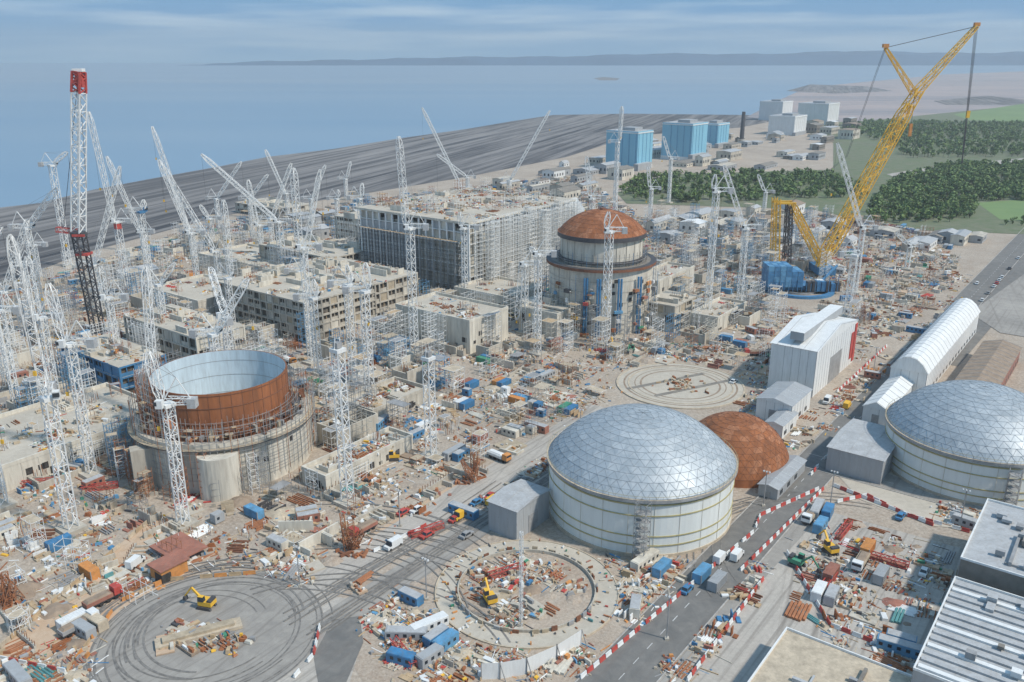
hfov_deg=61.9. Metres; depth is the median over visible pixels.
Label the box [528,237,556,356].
tower crane
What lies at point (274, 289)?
concrete frame building
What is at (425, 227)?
tower crane
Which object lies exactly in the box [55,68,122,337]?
crawler crane
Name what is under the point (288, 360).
dump truck
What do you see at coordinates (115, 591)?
dump truck
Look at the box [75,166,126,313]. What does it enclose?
tower crane
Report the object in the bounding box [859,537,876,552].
shipping container
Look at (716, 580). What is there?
shipping container
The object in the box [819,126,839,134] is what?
industrial shed
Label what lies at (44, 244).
tower crane
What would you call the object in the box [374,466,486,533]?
dirt track
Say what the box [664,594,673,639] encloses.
floodlight mast
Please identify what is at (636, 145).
power station block
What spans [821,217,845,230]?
industrial shed
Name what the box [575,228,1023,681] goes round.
haul road
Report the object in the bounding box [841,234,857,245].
industrial shed
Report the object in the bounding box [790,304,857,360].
roof plant room
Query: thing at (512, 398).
shipping container
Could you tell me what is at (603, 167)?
industrial shed
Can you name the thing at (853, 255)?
tower crane
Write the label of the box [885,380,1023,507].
liner assembly dome
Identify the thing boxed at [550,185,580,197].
industrial shed
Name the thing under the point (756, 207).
industrial shed
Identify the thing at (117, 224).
tower crane
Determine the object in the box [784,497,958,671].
storage yard materials
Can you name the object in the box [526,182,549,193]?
industrial shed
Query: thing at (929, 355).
marquee tent
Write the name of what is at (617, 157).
tower crane
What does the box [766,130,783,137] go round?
industrial shed
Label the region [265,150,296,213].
tower crane
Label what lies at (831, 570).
shipping container
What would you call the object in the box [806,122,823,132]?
industrial shed
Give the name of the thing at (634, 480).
liner assembly dome
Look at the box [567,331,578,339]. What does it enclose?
shipping container
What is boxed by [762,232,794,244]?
industrial shed
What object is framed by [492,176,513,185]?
industrial shed
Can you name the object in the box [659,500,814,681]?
asphalt patch
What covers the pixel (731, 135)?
industrial shed
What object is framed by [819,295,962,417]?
construction materials
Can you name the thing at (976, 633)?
office block
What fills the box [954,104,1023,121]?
grass field
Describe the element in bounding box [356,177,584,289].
turbine hall
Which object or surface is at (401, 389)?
concrete building
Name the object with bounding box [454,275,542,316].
concrete building
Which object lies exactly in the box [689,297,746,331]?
concrete building
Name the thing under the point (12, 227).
tower crane
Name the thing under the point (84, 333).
shipping container
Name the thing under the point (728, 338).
shipping container
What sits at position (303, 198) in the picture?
tower crane
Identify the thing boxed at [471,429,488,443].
shipping container
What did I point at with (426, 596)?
floodlight mast
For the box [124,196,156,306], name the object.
tower crane
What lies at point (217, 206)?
tower crane
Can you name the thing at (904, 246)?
industrial shed
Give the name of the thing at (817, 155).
industrial shed
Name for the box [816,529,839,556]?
excavator
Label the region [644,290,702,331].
concrete frame building
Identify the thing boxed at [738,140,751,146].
industrial shed
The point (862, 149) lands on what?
farmland
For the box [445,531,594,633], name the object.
foundation materials
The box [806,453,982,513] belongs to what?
access road
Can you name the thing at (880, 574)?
shipping container
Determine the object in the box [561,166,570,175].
industrial shed
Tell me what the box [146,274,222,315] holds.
concrete building
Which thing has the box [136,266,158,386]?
tower crane
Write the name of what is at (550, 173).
industrial shed
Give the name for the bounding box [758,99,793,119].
power station block
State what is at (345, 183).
tower crane
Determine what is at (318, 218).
industrial shed
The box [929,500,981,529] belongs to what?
construction materials
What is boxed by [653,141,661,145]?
industrial shed
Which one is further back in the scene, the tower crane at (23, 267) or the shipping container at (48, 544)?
the tower crane at (23, 267)
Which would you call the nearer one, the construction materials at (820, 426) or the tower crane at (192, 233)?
the construction materials at (820, 426)
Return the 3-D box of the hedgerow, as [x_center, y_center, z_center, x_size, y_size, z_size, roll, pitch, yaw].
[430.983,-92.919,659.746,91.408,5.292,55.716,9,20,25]
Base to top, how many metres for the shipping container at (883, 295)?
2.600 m
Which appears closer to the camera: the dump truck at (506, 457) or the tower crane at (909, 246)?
the dump truck at (506, 457)
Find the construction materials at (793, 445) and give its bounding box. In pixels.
[739,393,818,450]
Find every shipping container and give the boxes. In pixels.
[44,532,72,552]
[50,364,62,373]
[55,607,85,629]
[77,560,101,580]
[78,331,93,336]
[171,239,180,243]
[243,502,264,519]
[453,396,467,408]
[459,377,473,387]
[459,398,474,409]
[465,378,479,388]
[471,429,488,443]
[476,355,489,364]
[491,376,505,384]
[497,377,511,386]
[508,394,524,402]
[513,392,528,401]
[557,401,571,412]
[563,403,578,414]
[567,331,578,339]
[651,556,671,578]
[691,561,711,584]
[706,569,727,592]
[718,334,732,341]
[721,287,732,293]
[732,339,747,347]
[760,328,774,335]
[821,561,840,582]
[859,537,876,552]
[862,258,870,262]
[862,280,870,286]
[863,275,871,280]
[867,281,875,287]
[871,562,889,585]
[879,292,892,298]
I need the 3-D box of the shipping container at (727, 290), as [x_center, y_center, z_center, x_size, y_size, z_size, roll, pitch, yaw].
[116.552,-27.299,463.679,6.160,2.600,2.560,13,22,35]
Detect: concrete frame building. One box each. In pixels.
[56,334,166,393]
[118,304,246,360]
[217,263,376,343]
[235,195,310,217]
[259,234,368,263]
[285,255,418,317]
[519,291,581,329]
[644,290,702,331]
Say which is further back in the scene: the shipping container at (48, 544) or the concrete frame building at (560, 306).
the concrete frame building at (560, 306)
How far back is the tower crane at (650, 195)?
671.90 m
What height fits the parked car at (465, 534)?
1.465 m
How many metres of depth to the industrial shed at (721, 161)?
994.92 m
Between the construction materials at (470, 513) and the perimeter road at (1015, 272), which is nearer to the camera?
the construction materials at (470, 513)
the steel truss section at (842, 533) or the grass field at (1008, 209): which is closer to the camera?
the steel truss section at (842, 533)
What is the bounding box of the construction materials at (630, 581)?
[597,547,689,627]
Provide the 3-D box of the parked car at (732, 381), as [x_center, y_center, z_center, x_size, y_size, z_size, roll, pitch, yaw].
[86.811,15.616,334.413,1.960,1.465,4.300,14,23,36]
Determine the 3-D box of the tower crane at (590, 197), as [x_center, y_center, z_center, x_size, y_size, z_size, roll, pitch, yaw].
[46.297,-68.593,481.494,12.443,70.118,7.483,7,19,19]
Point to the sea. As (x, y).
(218, 115)
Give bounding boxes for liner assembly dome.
[547,403,738,558]
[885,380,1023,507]
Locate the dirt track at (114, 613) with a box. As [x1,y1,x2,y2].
[75,575,193,652]
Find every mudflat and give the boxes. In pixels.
[594,77,619,79]
[748,71,1023,121]
[788,84,890,93]
[935,96,1023,104]
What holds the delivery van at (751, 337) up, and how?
on the ground at (976, 260)
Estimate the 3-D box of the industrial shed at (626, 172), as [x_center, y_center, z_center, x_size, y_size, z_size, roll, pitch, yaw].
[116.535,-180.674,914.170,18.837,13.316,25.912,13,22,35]
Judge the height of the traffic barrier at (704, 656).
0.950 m
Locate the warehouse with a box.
[955,340,1021,385]
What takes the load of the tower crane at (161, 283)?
on the ground at (976, 260)
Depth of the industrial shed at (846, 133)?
1375.00 m
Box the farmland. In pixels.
[618,108,1023,233]
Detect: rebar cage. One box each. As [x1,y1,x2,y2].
[0,571,27,609]
[335,512,372,558]
[454,452,486,484]
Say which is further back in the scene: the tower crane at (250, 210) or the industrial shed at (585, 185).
the industrial shed at (585, 185)
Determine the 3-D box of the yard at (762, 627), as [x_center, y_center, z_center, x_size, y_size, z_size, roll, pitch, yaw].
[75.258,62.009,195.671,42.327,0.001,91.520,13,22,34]
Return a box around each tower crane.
[0,219,43,344]
[0,225,18,389]
[0,286,21,405]
[0,432,18,511]
[6,235,88,534]
[7,187,66,341]
[8,234,37,311]
[23,219,47,279]
[23,256,64,395]
[38,151,74,267]
[44,282,105,478]
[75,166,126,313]
[87,111,132,296]
[96,266,128,343]
[106,156,154,263]
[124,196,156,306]
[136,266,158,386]
[139,262,181,314]
[144,351,199,531]
[151,126,201,257]
[157,159,205,275]
[159,163,228,275]
[188,277,253,351]
[199,205,220,246]
[201,154,291,263]
[205,161,245,233]
[208,267,233,350]
[210,199,235,321]
[238,174,271,239]
[246,180,272,253]
[258,163,294,240]
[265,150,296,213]
[284,169,323,273]
[290,167,322,365]
[293,279,327,376]
[300,165,328,224]
[326,189,340,217]
[327,264,362,381]
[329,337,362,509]
[337,161,352,199]
[342,262,374,392]
[346,183,363,243]
[396,136,428,356]
[420,347,441,461]
[421,107,468,188]
[436,154,475,186]
[457,212,478,287]
[501,110,549,191]
[515,249,541,334]
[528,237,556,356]
[585,156,605,210]
[597,211,627,346]
[608,106,623,209]
[645,166,661,219]
[662,136,679,202]
[704,174,733,309]
[718,164,761,299]
[755,174,775,211]
[830,143,878,294]
[838,240,860,317]
[892,232,923,270]
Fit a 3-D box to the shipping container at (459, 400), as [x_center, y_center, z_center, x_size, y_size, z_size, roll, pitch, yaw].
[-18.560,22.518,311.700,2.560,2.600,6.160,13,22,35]
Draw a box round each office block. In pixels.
[911,576,1023,681]
[957,498,1023,596]
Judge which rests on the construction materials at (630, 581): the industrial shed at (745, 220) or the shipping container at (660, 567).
the shipping container at (660, 567)
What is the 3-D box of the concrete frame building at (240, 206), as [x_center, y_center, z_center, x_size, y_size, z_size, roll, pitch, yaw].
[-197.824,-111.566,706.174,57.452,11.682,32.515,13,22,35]
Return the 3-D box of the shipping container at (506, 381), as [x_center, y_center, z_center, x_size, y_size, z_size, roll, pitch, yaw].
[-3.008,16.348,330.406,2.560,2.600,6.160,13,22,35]
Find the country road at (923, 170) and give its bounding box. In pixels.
[888,158,1023,175]
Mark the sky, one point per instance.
(31, 31)
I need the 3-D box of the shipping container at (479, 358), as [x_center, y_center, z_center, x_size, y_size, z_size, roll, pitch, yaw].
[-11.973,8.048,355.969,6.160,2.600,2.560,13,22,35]
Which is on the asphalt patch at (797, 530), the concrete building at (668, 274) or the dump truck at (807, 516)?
the dump truck at (807, 516)
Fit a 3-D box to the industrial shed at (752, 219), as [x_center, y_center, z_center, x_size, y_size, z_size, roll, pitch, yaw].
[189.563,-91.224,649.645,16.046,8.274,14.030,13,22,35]
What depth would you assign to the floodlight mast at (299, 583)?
203.19 m
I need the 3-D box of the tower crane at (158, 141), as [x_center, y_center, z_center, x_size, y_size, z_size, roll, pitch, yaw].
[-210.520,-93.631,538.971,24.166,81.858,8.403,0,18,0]
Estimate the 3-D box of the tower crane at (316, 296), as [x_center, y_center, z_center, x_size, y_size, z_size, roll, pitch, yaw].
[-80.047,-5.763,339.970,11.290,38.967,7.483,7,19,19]
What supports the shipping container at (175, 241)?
on the construction materials at (302, 520)
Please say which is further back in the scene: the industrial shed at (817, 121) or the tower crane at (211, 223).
the industrial shed at (817, 121)
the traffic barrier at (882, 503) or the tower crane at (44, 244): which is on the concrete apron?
the traffic barrier at (882, 503)
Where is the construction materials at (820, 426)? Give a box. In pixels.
[812,422,839,434]
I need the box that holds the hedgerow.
[1004,215,1023,224]
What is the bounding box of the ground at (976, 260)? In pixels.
[0,122,1023,681]
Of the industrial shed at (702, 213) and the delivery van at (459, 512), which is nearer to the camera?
the delivery van at (459, 512)
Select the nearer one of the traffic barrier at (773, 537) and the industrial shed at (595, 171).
the traffic barrier at (773, 537)
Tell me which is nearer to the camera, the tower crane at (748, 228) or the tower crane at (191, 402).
the tower crane at (191, 402)
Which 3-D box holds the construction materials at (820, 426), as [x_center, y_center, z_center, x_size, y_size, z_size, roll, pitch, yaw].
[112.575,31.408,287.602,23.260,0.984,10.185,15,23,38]
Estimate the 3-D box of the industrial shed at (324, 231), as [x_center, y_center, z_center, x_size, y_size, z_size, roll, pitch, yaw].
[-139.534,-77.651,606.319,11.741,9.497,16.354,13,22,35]
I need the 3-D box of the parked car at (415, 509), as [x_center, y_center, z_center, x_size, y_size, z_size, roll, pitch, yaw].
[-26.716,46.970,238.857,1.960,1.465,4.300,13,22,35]
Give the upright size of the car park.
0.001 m
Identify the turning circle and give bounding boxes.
[87,570,322,681]
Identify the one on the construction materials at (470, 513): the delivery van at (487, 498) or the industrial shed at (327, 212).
the delivery van at (487, 498)
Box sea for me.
[0,63,1023,207]
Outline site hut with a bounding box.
[146,531,207,583]
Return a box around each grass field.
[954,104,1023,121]
[979,200,1023,219]
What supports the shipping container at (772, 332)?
on the ground at (976, 260)
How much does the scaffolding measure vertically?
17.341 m
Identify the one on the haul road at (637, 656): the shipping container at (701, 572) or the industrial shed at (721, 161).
the shipping container at (701, 572)
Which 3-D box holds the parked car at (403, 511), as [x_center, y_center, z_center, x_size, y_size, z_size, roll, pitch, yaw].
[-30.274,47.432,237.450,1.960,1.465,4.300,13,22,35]
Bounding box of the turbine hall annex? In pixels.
[334,211,360,242]
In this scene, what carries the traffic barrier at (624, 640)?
on the haul road at (637, 656)
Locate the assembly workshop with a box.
[767,312,857,397]
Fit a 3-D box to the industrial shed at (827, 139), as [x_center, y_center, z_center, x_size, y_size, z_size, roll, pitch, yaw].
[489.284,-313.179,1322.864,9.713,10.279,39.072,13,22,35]
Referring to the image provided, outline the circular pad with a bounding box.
[616,363,745,409]
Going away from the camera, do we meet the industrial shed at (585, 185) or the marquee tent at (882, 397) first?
the marquee tent at (882, 397)
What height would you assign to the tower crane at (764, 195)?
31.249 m
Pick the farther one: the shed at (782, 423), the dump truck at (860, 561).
the shed at (782, 423)
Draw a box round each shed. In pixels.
[111,263,159,284]
[284,212,309,222]
[294,225,320,238]
[295,214,321,227]
[315,209,336,223]
[316,224,329,238]
[486,479,551,539]
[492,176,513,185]
[497,179,519,189]
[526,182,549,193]
[531,178,549,183]
[542,167,564,178]
[550,182,573,190]
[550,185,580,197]
[559,160,569,166]
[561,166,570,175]
[570,172,592,182]
[573,166,599,174]
[574,180,597,189]
[588,155,605,163]
[594,161,620,173]
[607,165,633,179]
[646,214,671,230]
[652,147,660,157]
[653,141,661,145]
[655,230,683,243]
[669,159,694,166]
[674,213,698,222]
[679,218,707,233]
[685,207,715,220]
[695,153,711,166]
[707,217,728,231]
[708,162,736,170]
[710,158,729,164]
[713,159,727,163]
[716,148,742,160]
[718,208,739,218]
[723,142,740,148]
[725,217,747,229]
[728,133,733,138]
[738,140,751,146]
[745,204,761,216]
[748,214,773,226]
[752,140,762,144]
[754,161,777,169]
[755,381,812,419]
[757,455,806,500]
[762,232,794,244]
[765,410,797,438]
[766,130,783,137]
[767,135,775,140]
[767,217,790,228]
[768,132,784,140]
[772,137,779,142]
[775,200,804,212]
[776,149,795,156]
[783,153,799,159]
[792,152,807,160]
[806,119,823,123]
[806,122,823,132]
[807,225,825,239]
[808,151,825,159]
[810,133,826,139]
[812,144,824,149]
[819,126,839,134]
[820,135,834,142]
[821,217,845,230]
[825,120,838,125]
[825,418,895,484]
[826,230,848,240]
[837,128,859,139]
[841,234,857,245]
[842,122,860,127]
[843,117,856,122]
[846,215,863,225]
[869,226,900,238]
[901,237,919,252]
[918,236,937,250]
[927,229,943,243]
[938,228,957,243]
[950,229,971,245]
[968,231,987,243]
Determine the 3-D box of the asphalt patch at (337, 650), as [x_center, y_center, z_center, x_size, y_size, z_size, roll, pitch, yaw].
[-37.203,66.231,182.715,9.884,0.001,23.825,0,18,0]
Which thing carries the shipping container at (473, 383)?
on the ground at (976, 260)
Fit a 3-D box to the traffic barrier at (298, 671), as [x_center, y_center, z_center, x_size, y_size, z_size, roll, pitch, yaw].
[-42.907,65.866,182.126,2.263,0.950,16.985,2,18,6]
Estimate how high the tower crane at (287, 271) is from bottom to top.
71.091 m
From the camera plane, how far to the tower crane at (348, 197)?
511.54 m
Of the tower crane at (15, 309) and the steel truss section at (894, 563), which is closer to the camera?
the steel truss section at (894, 563)
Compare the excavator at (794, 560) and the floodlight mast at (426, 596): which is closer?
the floodlight mast at (426, 596)
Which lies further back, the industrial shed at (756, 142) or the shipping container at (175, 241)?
the industrial shed at (756, 142)
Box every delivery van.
[124,554,145,569]
[383,534,402,550]
[453,508,463,520]
[485,493,493,504]
[712,549,727,564]
[729,547,743,561]
[746,334,754,340]
[822,394,831,403]
[842,400,850,408]
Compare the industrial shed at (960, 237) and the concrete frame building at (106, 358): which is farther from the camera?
the industrial shed at (960, 237)
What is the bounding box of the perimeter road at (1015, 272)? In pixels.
[951,254,1023,365]
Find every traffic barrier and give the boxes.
[0,655,65,672]
[293,623,320,677]
[373,523,426,552]
[579,486,818,678]
[686,576,763,681]
[739,486,823,570]
[786,549,876,643]
[810,464,818,475]
[833,483,933,525]
[836,344,886,391]
[837,493,969,532]
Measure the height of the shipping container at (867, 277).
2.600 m
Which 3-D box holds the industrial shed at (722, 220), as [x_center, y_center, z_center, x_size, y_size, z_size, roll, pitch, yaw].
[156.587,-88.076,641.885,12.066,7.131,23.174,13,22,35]
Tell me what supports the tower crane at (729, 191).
on the ground at (976, 260)
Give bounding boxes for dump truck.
[57,607,99,637]
[81,582,122,609]
[282,355,296,363]
[349,518,377,537]
[487,449,511,462]
[743,348,763,355]
[801,505,814,524]
[851,550,870,571]
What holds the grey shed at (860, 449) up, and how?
on the ground at (976, 260)
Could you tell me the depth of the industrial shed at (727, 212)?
676.36 m
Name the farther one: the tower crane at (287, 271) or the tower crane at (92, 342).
the tower crane at (287, 271)
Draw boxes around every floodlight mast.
[293,544,301,586]
[395,489,401,526]
[421,557,428,599]
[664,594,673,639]
[761,470,770,506]
[830,470,837,502]
[958,489,970,526]
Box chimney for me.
[737,112,745,141]
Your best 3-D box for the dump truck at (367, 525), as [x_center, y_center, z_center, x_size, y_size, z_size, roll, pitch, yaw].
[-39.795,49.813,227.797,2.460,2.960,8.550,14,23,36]
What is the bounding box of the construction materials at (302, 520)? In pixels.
[0,174,972,655]
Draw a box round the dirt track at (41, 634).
[0,519,164,668]
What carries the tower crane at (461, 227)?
on the ground at (976, 260)
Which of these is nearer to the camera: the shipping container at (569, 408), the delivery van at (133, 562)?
the delivery van at (133, 562)
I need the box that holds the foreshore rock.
[0,114,768,285]
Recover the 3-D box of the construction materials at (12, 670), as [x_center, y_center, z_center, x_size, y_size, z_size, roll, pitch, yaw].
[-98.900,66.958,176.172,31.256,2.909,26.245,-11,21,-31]
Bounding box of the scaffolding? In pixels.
[0,187,831,465]
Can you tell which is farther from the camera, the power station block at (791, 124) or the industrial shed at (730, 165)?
the power station block at (791, 124)
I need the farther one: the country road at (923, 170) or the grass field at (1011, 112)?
the grass field at (1011, 112)
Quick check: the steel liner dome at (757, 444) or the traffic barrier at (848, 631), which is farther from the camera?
the steel liner dome at (757, 444)
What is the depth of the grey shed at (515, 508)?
227.53 m
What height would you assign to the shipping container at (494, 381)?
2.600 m
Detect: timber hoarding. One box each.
[0,512,197,648]
[66,570,255,671]
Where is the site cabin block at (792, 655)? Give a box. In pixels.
[747,627,911,681]
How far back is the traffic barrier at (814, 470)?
261.90 m
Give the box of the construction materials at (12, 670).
[0,613,108,681]
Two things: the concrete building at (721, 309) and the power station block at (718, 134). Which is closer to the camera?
the concrete building at (721, 309)
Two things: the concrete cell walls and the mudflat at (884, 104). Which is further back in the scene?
the mudflat at (884, 104)
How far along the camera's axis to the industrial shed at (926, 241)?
572.31 m
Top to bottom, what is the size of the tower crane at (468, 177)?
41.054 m
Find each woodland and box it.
[618,167,867,202]
[842,118,1023,156]
[866,158,1023,222]
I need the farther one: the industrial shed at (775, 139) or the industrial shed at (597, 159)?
the industrial shed at (775, 139)
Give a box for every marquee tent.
[862,375,913,425]
[889,298,980,390]
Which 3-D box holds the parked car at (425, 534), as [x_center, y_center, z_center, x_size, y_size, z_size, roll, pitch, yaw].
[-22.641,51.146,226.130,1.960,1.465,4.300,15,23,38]
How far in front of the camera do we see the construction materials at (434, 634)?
182.08 m
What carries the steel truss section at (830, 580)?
on the yard at (762, 627)
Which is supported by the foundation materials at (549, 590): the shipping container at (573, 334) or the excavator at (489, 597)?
the excavator at (489, 597)
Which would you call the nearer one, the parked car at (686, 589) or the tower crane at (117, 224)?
the parked car at (686, 589)
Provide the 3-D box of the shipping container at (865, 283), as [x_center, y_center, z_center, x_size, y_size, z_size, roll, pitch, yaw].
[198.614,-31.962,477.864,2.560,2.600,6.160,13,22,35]
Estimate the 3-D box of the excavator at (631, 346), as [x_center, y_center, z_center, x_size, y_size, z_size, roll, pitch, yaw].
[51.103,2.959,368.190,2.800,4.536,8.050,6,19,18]
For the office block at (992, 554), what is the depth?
196.83 m
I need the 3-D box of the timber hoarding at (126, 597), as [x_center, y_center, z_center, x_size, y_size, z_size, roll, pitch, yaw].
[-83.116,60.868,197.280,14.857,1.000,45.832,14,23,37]
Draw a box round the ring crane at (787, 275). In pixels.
[760,22,980,298]
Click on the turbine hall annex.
(346, 225)
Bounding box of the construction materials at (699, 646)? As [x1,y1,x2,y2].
[654,555,775,681]
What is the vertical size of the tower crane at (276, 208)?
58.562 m
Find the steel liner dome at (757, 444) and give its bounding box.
[699,411,788,487]
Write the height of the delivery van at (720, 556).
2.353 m
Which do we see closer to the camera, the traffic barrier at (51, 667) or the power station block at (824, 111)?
the traffic barrier at (51, 667)
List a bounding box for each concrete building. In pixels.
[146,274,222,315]
[198,243,289,274]
[338,376,428,418]
[395,291,507,353]
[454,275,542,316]
[518,299,575,337]
[651,261,694,296]
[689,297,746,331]
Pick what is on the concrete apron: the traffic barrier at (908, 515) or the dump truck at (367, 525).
the traffic barrier at (908, 515)
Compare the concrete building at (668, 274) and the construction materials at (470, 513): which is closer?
the construction materials at (470, 513)
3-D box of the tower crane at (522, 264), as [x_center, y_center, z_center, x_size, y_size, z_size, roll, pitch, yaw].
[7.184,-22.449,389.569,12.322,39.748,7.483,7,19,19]
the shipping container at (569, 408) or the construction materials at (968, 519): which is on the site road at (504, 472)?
the shipping container at (569, 408)
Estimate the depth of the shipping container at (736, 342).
375.57 m
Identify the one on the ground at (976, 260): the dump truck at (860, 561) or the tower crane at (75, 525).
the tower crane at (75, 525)
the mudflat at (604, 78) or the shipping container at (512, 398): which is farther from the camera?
the mudflat at (604, 78)
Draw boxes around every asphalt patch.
[314,616,362,681]
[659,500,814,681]
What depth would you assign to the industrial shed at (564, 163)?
1017.87 m
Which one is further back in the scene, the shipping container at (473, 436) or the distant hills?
the distant hills
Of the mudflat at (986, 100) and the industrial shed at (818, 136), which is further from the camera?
the mudflat at (986, 100)
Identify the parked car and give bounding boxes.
[396,507,410,516]
[409,504,422,513]
[418,529,434,539]
[448,515,461,523]
[459,529,473,539]
[469,498,483,506]
[483,491,494,499]
[681,583,693,594]
[729,378,737,383]
[895,511,905,520]
[918,566,929,577]
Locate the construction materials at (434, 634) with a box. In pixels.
[356,581,611,681]
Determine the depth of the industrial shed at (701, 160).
1023.21 m
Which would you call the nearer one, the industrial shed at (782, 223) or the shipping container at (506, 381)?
the shipping container at (506, 381)
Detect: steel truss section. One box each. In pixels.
[20,476,57,487]
[80,480,118,491]
[389,635,417,669]
[408,520,443,538]
[487,561,525,579]
[822,572,837,589]
[834,519,852,540]
[870,550,909,569]
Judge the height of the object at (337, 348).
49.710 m
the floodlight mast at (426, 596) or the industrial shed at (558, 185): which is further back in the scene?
the industrial shed at (558, 185)
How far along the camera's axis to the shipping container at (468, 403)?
308.88 m
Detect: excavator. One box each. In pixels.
[183,587,216,611]
[389,450,399,460]
[480,577,497,607]
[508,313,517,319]
[626,344,634,353]
[787,552,820,572]
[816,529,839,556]
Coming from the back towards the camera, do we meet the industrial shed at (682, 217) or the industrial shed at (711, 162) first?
the industrial shed at (711, 162)
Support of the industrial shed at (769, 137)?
on the ground at (976, 260)
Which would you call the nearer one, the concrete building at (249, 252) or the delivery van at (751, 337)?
the delivery van at (751, 337)
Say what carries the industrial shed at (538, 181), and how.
on the ground at (976, 260)
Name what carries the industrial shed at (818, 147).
on the ground at (976, 260)
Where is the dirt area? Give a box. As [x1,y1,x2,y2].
[337,543,705,681]
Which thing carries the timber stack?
on the turning circle
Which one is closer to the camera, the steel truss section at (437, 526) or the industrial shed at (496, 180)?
the steel truss section at (437, 526)
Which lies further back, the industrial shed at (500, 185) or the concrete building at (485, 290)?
the industrial shed at (500, 185)
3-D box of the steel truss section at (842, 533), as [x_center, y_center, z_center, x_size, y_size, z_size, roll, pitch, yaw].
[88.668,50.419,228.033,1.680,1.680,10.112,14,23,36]
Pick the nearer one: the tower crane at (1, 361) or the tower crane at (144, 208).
the tower crane at (1, 361)
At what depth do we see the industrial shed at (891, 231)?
610.97 m
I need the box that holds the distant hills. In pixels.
[205,50,1023,64]
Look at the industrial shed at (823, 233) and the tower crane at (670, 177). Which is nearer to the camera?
the industrial shed at (823, 233)
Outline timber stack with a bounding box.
[154,617,255,657]
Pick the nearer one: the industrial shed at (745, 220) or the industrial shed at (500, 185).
the industrial shed at (745, 220)
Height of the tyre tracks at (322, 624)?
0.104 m
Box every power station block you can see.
[606,126,653,170]
[660,119,708,159]
[707,120,729,147]
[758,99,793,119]
[767,112,807,135]
[798,100,839,124]
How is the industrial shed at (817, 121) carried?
on the ground at (976, 260)
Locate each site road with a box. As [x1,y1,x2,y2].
[300,404,603,606]
[303,469,548,660]
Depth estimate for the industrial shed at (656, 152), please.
1121.73 m
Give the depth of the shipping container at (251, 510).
235.28 m
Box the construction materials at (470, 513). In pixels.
[250,456,548,594]
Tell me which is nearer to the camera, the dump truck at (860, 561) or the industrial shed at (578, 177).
the dump truck at (860, 561)
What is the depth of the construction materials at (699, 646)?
188.85 m
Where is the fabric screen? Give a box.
[480,629,586,681]
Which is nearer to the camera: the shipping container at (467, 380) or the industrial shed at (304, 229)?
the shipping container at (467, 380)
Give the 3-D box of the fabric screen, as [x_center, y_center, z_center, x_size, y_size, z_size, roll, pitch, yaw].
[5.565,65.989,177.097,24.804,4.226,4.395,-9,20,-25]
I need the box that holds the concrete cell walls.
[0,205,831,490]
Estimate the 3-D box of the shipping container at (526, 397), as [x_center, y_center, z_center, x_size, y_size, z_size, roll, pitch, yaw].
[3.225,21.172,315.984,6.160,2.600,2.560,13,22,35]
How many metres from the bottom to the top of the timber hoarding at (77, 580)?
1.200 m
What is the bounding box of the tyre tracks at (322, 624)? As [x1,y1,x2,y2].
[53,463,871,681]
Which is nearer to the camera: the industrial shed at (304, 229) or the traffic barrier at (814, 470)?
the traffic barrier at (814, 470)
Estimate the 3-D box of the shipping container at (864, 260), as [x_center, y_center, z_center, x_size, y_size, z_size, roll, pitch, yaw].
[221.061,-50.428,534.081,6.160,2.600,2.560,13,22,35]
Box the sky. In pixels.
[0,0,1023,62]
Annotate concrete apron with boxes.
[840,471,977,528]
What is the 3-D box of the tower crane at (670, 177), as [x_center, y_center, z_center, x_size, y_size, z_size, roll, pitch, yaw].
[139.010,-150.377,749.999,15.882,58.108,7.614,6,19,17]
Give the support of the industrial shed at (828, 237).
on the ground at (976, 260)
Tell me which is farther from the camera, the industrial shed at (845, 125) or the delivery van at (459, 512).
the industrial shed at (845, 125)
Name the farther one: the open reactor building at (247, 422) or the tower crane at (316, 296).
the tower crane at (316, 296)
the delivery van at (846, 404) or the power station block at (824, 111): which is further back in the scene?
the power station block at (824, 111)
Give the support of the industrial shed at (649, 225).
on the ground at (976, 260)
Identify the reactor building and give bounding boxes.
[105,347,316,502]
[543,207,657,336]
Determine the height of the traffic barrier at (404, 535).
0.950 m
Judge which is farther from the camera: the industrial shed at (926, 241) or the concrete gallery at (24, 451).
the industrial shed at (926, 241)
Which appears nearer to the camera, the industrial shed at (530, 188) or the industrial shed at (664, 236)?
the industrial shed at (664, 236)
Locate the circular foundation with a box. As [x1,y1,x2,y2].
[434,538,618,649]
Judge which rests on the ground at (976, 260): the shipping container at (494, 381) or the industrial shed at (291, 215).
the industrial shed at (291, 215)
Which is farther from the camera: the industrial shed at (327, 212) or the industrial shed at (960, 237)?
the industrial shed at (327, 212)
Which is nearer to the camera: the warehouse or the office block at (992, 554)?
the office block at (992, 554)
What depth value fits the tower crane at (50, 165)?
511.10 m
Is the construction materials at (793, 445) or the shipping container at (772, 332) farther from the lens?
the shipping container at (772, 332)
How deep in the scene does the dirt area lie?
185.27 m
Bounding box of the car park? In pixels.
[978,274,1023,335]
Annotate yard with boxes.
[10,597,366,681]
[673,513,963,681]
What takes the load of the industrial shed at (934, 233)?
on the ground at (976, 260)
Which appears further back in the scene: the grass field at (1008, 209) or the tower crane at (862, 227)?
the grass field at (1008, 209)
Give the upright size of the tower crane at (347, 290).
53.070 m
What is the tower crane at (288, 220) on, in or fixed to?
on the ground at (976, 260)
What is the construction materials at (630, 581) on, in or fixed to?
on the dirt area
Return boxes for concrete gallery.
[0,379,148,492]
[301,426,412,494]
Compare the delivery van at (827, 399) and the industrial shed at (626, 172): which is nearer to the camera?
the delivery van at (827, 399)

